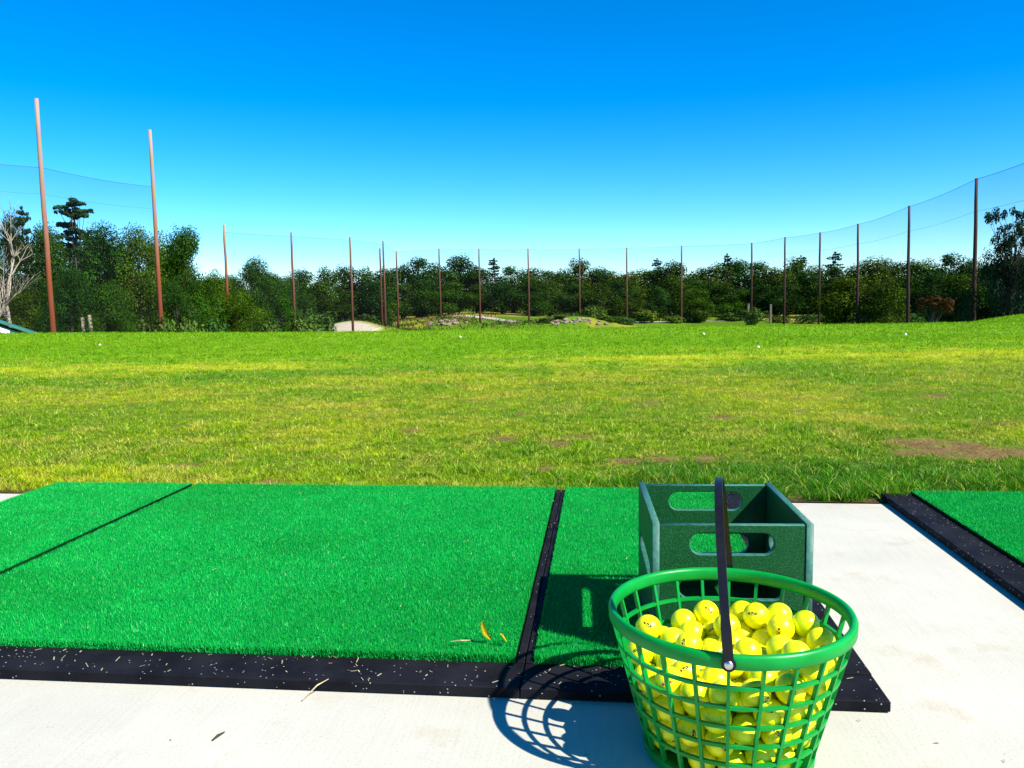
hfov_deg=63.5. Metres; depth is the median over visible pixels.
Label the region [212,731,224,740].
twig
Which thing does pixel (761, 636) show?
golf ball
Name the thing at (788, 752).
golf ball
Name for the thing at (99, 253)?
leafy tree
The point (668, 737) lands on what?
golf ball
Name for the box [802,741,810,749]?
golf ball
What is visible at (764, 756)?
golf ball
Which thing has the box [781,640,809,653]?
golf ball
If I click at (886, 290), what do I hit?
leafy tree
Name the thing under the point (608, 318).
bush
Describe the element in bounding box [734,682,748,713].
golf ball
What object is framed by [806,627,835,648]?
golf ball
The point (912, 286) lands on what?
leafy tree
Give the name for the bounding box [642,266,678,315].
leafy tree
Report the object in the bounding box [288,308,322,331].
bush
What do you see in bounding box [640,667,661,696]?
golf ball
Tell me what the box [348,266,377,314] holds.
leafy tree
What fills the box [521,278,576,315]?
leafy tree
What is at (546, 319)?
bush
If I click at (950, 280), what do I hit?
leafy tree
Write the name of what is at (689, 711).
golf ball
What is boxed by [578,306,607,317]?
bush
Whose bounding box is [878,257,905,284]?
leafy tree
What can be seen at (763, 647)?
golf ball
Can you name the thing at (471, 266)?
pine tree
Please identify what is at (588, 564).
golf mat
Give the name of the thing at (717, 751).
golf ball
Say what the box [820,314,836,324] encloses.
bush
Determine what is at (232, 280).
leafy tree
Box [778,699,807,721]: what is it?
golf ball
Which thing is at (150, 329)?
bush
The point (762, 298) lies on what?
leafy tree
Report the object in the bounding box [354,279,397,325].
leafy tree
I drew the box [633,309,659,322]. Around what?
bush
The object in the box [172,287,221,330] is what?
leafy tree
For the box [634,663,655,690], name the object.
golf ball
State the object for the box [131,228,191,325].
leafy tree
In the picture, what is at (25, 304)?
leafy tree
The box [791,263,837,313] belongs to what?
leafy tree
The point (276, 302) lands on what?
leafy tree
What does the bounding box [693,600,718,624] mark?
golf ball
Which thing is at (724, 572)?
ball basket
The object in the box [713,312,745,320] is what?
bush
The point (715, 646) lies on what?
golf ball
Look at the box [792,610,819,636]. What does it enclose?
golf ball
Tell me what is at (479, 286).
net pole
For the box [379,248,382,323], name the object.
net pole
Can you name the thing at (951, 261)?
leafy tree
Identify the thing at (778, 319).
bush
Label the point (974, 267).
net pole
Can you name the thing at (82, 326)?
post
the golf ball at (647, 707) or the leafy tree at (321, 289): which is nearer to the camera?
the golf ball at (647, 707)
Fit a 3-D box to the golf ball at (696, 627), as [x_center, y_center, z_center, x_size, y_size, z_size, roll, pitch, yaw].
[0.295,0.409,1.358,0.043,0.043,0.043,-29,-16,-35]
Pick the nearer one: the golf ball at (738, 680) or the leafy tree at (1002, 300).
the golf ball at (738, 680)
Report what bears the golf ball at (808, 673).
in the ball basket
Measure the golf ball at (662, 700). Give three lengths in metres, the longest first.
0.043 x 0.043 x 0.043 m
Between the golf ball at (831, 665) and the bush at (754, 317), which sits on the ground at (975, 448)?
the bush at (754, 317)
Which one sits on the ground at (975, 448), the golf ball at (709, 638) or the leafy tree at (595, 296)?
the leafy tree at (595, 296)
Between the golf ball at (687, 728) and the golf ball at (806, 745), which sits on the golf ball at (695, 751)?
the golf ball at (687, 728)
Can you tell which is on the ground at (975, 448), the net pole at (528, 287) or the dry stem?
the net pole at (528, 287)
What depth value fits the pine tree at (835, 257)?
195.85 m
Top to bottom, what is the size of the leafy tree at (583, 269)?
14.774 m
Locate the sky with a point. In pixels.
(553, 129)
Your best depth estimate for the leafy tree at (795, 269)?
192.31 m
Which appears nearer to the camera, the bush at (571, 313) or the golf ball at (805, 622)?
the golf ball at (805, 622)
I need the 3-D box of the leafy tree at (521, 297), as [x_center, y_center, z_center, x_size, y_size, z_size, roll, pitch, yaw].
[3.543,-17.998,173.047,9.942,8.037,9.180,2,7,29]
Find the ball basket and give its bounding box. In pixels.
[608,477,858,767]
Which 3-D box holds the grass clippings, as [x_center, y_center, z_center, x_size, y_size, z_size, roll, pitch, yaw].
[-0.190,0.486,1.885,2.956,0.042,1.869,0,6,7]
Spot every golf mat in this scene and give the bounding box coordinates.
[0,481,191,574]
[0,482,560,697]
[520,486,890,711]
[881,490,1023,602]
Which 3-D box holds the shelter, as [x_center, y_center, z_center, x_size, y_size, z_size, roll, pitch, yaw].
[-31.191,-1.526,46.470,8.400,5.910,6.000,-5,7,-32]
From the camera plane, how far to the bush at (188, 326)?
75.71 m
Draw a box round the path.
[454,315,519,321]
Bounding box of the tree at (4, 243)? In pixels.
[0,209,32,325]
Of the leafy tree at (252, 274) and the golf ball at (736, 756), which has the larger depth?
the leafy tree at (252, 274)
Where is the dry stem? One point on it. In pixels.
(313, 689)
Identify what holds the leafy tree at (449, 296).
on the ground at (975, 448)
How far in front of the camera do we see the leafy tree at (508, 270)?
194.16 m
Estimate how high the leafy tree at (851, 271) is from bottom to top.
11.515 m
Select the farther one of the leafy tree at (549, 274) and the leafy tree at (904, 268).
the leafy tree at (549, 274)
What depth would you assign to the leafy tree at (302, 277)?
173.20 m
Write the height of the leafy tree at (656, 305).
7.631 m
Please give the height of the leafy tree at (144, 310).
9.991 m
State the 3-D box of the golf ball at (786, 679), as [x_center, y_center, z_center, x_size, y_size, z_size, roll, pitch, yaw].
[0.385,0.422,1.145,0.043,0.043,0.043,26,8,6]
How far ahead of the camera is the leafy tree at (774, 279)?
184.88 m
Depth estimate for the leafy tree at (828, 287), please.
162.78 m
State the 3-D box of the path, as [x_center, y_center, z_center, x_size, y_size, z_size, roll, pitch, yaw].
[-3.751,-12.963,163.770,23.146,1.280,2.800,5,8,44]
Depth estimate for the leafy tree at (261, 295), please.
127.47 m
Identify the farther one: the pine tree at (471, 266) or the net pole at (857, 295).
the pine tree at (471, 266)
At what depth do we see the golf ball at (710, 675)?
1.17 m
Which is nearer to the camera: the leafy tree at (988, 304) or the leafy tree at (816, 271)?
the leafy tree at (988, 304)
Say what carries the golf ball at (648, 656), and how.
on the golf ball
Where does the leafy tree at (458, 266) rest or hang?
on the ground at (975, 448)
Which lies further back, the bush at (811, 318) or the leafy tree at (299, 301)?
the bush at (811, 318)
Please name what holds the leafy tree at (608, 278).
on the ground at (975, 448)
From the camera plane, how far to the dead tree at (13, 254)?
72.51 m
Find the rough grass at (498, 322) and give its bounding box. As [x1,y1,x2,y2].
[333,312,635,330]
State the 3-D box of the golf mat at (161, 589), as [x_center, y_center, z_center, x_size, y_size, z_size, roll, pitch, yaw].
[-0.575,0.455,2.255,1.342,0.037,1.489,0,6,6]
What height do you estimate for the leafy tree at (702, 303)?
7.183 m
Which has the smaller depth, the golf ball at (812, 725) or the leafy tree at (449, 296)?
the golf ball at (812, 725)
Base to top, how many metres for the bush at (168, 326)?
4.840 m
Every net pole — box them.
[34,98,55,332]
[148,130,162,330]
[223,225,230,331]
[290,232,295,319]
[349,237,353,330]
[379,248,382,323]
[382,241,386,326]
[396,251,399,326]
[438,248,441,317]
[478,248,480,322]
[527,248,529,321]
[579,248,580,315]
[626,247,627,316]
[680,246,681,319]
[750,243,752,311]
[783,237,785,323]
[817,232,820,323]
[856,224,858,323]
[906,206,909,322]
[971,178,977,321]
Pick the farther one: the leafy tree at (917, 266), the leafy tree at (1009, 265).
the leafy tree at (917, 266)
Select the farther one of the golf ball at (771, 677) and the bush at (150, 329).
the bush at (150, 329)
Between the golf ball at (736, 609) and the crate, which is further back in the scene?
the crate
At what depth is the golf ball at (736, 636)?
1.28 m
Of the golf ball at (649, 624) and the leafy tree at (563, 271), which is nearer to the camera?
the golf ball at (649, 624)
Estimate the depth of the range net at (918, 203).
79.48 m
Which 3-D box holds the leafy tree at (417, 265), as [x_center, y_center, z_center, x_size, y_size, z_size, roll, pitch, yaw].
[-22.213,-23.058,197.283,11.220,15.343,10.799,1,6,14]
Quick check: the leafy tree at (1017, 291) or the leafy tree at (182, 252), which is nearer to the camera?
the leafy tree at (1017, 291)
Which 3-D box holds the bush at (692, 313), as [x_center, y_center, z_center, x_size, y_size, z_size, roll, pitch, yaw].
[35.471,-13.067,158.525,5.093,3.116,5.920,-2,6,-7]
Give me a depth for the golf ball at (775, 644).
1.24 m
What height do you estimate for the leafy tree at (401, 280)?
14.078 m
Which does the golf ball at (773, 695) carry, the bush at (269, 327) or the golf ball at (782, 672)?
the golf ball at (782, 672)
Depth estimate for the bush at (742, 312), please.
159.98 m
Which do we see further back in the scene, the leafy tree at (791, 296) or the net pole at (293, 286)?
the leafy tree at (791, 296)
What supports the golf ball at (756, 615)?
on the golf ball
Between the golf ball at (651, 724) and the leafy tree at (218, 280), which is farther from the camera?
the leafy tree at (218, 280)
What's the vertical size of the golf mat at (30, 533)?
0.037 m
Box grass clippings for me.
[8,488,1004,761]
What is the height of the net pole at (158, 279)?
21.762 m
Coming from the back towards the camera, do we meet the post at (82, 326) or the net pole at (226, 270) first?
the net pole at (226, 270)
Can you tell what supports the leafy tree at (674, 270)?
on the ground at (975, 448)
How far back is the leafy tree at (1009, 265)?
63.45 m
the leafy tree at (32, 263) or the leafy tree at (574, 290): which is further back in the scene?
the leafy tree at (574, 290)
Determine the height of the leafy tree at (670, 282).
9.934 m
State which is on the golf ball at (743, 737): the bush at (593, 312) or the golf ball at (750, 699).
the golf ball at (750, 699)
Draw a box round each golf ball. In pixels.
[628,641,653,664]
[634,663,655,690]
[635,614,661,637]
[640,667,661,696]
[643,695,660,719]
[647,719,660,729]
[651,721,674,749]
[653,653,658,663]
[655,666,682,696]
[656,655,675,667]
[656,695,684,723]
[660,627,682,642]
[660,720,681,745]
[671,609,695,628]
[672,661,699,677]
[675,631,702,649]
[677,715,706,746]
[680,620,704,640]
[680,677,708,708]
[680,743,689,751]
[682,700,709,716]
[688,744,716,767]
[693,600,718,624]
[700,667,730,682]
[701,707,731,733]
[702,636,718,645]
[702,641,721,651]
[703,618,717,637]
[704,731,734,757]
[708,679,739,711]
[713,614,740,636]
[717,750,746,767]
[718,630,743,647]
[720,649,743,678]
[729,601,749,621]
[729,714,760,744]
[732,679,744,682]
[733,637,761,654]
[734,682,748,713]
[739,678,770,706]
[740,622,753,637]
[742,671,748,680]
[743,602,769,628]
[745,739,775,762]
[748,671,777,692]
[751,628,770,645]
[753,698,784,725]
[759,644,766,654]
[761,728,791,747]
[766,635,790,653]
[767,602,792,619]
[767,614,794,638]
[771,692,778,700]
[772,747,794,767]
[774,670,793,692]
[774,672,806,703]
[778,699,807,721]
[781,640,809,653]
[789,725,808,748]
[791,633,802,639]
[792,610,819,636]
[799,637,806,644]
[799,664,826,685]
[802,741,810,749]
[804,693,821,721]
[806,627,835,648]
[806,672,830,694]
[808,720,816,741]
[815,645,837,672]
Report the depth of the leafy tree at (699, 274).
200.96 m
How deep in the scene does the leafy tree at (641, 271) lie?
201.62 m
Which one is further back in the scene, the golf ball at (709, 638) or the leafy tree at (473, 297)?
the leafy tree at (473, 297)
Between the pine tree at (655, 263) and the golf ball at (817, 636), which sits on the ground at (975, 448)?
the pine tree at (655, 263)
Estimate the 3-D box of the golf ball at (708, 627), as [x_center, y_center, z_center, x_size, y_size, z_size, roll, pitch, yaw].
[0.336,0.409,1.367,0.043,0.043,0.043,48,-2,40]
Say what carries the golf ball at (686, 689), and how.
on the golf ball at (689, 711)
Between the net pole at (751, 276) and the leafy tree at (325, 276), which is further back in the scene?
the leafy tree at (325, 276)
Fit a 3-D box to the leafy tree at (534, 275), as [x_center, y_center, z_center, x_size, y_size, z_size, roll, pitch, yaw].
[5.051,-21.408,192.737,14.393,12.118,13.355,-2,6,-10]
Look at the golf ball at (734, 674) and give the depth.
1.19 m
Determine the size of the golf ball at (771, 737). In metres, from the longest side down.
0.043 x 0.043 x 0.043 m
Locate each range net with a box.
[0,164,152,208]
[756,163,1023,257]
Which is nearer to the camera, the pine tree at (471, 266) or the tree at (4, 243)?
the tree at (4, 243)
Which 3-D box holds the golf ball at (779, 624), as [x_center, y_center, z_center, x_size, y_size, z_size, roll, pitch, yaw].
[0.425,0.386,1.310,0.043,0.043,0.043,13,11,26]
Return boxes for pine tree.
[5,206,42,300]
[30,197,115,316]
[463,263,485,310]
[486,258,503,309]
[649,258,661,286]
[718,253,738,293]
[798,255,807,273]
[822,251,844,271]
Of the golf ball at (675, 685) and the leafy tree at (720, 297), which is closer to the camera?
the golf ball at (675, 685)
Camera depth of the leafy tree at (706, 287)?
177.84 m
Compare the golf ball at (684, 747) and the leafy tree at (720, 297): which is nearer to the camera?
the golf ball at (684, 747)
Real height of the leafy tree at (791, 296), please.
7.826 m
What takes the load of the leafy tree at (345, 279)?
on the ground at (975, 448)
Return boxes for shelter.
[0,320,35,333]
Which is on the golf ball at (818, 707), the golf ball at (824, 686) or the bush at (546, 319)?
the golf ball at (824, 686)
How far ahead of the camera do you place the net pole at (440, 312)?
152.83 m
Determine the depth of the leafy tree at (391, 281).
168.45 m
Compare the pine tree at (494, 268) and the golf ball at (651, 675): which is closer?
the golf ball at (651, 675)
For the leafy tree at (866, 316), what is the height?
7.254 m
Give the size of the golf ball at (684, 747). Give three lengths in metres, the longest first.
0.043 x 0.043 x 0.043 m
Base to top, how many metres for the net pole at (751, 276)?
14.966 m
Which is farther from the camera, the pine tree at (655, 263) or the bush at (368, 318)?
the pine tree at (655, 263)
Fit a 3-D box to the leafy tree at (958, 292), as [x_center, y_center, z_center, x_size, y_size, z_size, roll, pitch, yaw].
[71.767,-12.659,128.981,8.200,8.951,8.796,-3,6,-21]
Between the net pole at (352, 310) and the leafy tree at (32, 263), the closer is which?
the leafy tree at (32, 263)
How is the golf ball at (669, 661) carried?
on the golf ball
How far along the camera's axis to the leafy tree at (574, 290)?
177.48 m
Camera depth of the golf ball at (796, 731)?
1.17 m
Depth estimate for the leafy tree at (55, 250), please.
91.59 m
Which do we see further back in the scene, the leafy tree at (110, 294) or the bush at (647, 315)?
the bush at (647, 315)
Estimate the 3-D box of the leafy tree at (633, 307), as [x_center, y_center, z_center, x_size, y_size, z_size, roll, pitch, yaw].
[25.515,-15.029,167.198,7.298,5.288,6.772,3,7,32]
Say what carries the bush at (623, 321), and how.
on the ground at (975, 448)
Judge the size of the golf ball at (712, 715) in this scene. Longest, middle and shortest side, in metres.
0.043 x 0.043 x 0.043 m
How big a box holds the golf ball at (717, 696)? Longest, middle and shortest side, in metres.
0.043 x 0.043 x 0.043 m
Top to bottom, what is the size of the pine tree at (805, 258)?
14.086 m
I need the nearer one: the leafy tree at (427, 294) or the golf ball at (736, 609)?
the golf ball at (736, 609)
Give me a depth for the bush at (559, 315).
150.84 m
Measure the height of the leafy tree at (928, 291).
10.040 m
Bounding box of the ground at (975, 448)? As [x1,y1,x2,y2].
[0,302,1023,503]
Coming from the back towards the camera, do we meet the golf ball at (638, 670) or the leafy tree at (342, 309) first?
the leafy tree at (342, 309)
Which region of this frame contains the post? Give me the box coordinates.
[769,304,771,323]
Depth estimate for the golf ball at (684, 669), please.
1.21 m
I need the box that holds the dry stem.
[302,679,327,699]
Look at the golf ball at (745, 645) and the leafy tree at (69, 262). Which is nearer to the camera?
the golf ball at (745, 645)
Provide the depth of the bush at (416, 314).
175.96 m
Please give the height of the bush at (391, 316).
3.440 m
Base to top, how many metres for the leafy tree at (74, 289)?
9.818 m
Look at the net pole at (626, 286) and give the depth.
158.86 m
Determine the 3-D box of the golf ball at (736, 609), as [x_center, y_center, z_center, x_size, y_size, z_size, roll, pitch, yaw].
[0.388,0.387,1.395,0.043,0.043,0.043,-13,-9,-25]
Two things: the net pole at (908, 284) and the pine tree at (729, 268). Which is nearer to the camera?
the net pole at (908, 284)
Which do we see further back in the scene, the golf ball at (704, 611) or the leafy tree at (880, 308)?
the leafy tree at (880, 308)
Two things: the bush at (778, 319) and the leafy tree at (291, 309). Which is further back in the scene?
the bush at (778, 319)
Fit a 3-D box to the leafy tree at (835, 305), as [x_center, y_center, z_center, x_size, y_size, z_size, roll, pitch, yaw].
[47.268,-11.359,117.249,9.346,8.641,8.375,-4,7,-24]
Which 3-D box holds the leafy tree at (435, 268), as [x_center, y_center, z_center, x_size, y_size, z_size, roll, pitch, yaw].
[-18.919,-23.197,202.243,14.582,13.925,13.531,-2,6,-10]
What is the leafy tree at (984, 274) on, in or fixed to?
on the ground at (975, 448)
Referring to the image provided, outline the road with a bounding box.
[636,319,802,322]
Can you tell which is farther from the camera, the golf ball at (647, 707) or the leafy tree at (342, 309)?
the leafy tree at (342, 309)
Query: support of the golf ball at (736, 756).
in the ball basket
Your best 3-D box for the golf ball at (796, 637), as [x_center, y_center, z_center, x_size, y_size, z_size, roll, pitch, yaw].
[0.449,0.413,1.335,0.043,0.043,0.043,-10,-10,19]
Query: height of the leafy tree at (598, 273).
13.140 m
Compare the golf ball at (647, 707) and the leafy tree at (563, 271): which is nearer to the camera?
the golf ball at (647, 707)
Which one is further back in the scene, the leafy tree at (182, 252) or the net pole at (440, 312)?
the net pole at (440, 312)
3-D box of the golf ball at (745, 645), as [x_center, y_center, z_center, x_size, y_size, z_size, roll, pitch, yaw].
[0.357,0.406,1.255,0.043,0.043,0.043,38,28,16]
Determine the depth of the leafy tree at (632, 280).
190.27 m
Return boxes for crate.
[639,482,813,627]
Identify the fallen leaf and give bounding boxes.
[481,621,491,639]
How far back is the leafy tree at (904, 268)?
167.43 m
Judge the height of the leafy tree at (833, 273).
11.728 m
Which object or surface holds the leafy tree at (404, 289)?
on the ground at (975, 448)
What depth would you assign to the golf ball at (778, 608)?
1.35 m
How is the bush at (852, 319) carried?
on the ground at (975, 448)
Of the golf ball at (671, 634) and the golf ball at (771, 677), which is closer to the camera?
the golf ball at (771, 677)
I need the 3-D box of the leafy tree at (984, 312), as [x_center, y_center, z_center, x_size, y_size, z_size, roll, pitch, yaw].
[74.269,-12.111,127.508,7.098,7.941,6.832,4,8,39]
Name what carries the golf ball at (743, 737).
in the ball basket
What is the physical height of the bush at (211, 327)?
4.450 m
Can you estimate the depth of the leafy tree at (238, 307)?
98.72 m
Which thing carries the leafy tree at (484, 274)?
on the ground at (975, 448)
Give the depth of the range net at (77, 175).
66.89 m
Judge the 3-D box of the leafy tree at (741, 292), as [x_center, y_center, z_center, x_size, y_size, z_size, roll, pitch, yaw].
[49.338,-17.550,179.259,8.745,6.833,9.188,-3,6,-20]
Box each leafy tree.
[0,285,46,332]
[4,246,45,293]
[16,221,87,331]
[33,264,94,333]
[47,219,138,331]
[56,248,99,316]
[83,278,142,332]
[92,221,170,330]
[129,280,157,326]
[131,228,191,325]
[151,221,229,329]
[153,276,201,329]
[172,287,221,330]
[204,268,234,331]
[209,286,272,332]
[220,273,254,325]
[231,254,277,332]
[246,272,288,327]
[256,270,298,331]
[269,294,308,328]
[280,275,317,313]
[288,267,317,313]
[305,279,342,319]
[306,265,339,312]
[317,289,369,322]
[331,263,359,317]
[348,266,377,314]
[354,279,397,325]
[364,265,404,318]
[388,263,416,316]
[389,282,421,319]
[398,256,441,316]
[407,278,446,316]
[423,262,458,305]
[429,280,471,315]
[438,253,473,311]
[453,266,500,311]
[458,283,494,312]
[477,281,521,313]
[490,265,527,312]
[505,279,550,315]
[506,267,560,314]
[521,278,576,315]
[536,270,573,313]
[546,268,596,313]
[553,281,589,314]
[564,257,606,311]
[575,282,625,316]
[581,266,615,306]
[599,271,635,308]
[604,279,643,316]
[606,270,648,316]
[621,296,647,318]
[631,268,650,287]
[632,287,662,313]
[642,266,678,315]
[642,273,696,315]
[642,287,672,320]
[654,259,701,314]
[671,277,717,316]
[674,287,718,321]
[688,267,722,305]
[697,281,742,315]
[700,261,740,308]
[720,257,756,301]
[724,287,757,316]
[730,259,775,308]
[743,283,780,316]
[753,266,801,314]
[764,283,810,317]
[779,256,809,313]
[790,270,838,315]
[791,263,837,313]
[806,273,874,323]
[815,266,846,313]
[815,277,847,316]
[833,265,872,291]
[841,255,896,290]
[850,283,882,323]
[851,278,915,323]
[872,282,894,315]
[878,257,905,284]
[889,273,926,316]
[892,258,927,313]
[899,270,948,322]
[910,258,944,312]
[916,294,955,322]
[917,271,976,322]
[926,252,972,293]
[936,274,992,321]
[953,205,1023,321]
[955,258,982,315]
[966,262,1004,308]
[969,282,997,320]
[981,292,997,317]
[987,258,1023,313]
[1001,278,1023,310]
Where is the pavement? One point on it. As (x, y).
(938, 647)
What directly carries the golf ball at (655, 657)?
on the golf ball
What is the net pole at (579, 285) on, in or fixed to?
on the ground at (975, 448)
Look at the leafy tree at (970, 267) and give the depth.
156.52 m
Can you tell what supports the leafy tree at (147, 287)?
on the ground at (975, 448)
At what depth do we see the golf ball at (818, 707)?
1.18 m
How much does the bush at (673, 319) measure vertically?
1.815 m
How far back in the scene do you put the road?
161.29 m
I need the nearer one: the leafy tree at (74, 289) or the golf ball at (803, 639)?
the golf ball at (803, 639)
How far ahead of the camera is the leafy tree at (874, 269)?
165.83 m
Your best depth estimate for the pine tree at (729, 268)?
195.91 m
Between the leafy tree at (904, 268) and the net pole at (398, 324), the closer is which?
the net pole at (398, 324)
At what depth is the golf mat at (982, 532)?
2.39 m
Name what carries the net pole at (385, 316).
on the ground at (975, 448)
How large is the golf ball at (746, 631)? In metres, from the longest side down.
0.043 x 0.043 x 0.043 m
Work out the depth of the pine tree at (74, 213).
95.72 m
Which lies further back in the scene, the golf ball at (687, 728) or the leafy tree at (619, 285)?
the leafy tree at (619, 285)
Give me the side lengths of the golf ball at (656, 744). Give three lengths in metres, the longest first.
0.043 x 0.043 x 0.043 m
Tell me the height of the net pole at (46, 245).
21.573 m
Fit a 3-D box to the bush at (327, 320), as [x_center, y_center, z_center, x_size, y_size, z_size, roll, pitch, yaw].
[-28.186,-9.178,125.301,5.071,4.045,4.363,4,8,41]
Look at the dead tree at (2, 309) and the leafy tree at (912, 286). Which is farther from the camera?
the leafy tree at (912, 286)
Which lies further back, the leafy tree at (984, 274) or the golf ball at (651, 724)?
the leafy tree at (984, 274)
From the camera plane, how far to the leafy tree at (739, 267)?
199.50 m
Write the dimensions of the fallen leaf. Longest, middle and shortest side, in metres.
0.038 x 0.022 x 0.010 m
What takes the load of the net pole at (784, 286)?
on the ground at (975, 448)
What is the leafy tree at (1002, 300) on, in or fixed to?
on the ground at (975, 448)
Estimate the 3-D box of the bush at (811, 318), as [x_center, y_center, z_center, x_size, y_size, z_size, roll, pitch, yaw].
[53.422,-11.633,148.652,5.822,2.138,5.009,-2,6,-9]
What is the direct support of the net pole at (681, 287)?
on the ground at (975, 448)
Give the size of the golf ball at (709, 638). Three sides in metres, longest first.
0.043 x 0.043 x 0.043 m
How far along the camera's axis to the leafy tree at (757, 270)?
191.34 m
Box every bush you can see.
[133,318,158,332]
[154,314,182,332]
[175,315,208,332]
[200,317,231,332]
[254,321,280,332]
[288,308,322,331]
[288,315,319,332]
[317,310,339,331]
[350,313,378,321]
[378,310,395,322]
[403,306,430,317]
[537,317,553,322]
[552,312,576,316]
[554,314,570,317]
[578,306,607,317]
[596,316,619,321]
[613,318,635,324]
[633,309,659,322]
[662,315,682,322]
[685,308,708,322]
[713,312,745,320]
[735,307,772,318]
[744,309,764,325]
[765,316,793,322]
[790,314,821,323]
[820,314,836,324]
[846,313,865,323]
[902,313,924,322]
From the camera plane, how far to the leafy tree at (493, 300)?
174.07 m
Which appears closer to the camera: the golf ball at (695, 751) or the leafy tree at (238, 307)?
the golf ball at (695, 751)
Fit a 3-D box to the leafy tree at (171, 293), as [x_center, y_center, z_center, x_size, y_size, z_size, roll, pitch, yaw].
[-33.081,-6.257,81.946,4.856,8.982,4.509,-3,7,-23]
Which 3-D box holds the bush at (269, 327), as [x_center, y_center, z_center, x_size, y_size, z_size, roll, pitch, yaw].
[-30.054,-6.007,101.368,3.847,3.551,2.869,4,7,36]
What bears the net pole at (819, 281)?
on the ground at (975, 448)
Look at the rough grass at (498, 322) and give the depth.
150.98 m
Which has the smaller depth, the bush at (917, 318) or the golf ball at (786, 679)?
the golf ball at (786, 679)
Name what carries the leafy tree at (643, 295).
on the ground at (975, 448)
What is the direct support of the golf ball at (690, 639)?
on the golf ball
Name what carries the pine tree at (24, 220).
on the ground at (975, 448)
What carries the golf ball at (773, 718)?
on the golf ball at (771, 737)
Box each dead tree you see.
[0,192,32,327]
[0,249,41,316]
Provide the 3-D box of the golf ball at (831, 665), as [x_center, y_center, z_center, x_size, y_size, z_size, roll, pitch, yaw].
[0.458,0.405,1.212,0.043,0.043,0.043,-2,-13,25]
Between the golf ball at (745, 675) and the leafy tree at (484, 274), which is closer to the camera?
the golf ball at (745, 675)
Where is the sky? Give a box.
[0,0,1023,296]
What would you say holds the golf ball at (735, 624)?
in the ball basket
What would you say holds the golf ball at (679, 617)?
on the golf ball
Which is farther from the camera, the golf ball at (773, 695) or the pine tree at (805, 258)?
the pine tree at (805, 258)
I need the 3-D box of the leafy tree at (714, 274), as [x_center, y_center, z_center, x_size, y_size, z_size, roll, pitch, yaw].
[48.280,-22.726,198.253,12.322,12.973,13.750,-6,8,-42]
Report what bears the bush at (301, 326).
on the ground at (975, 448)
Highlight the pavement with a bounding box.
[0,493,1023,767]

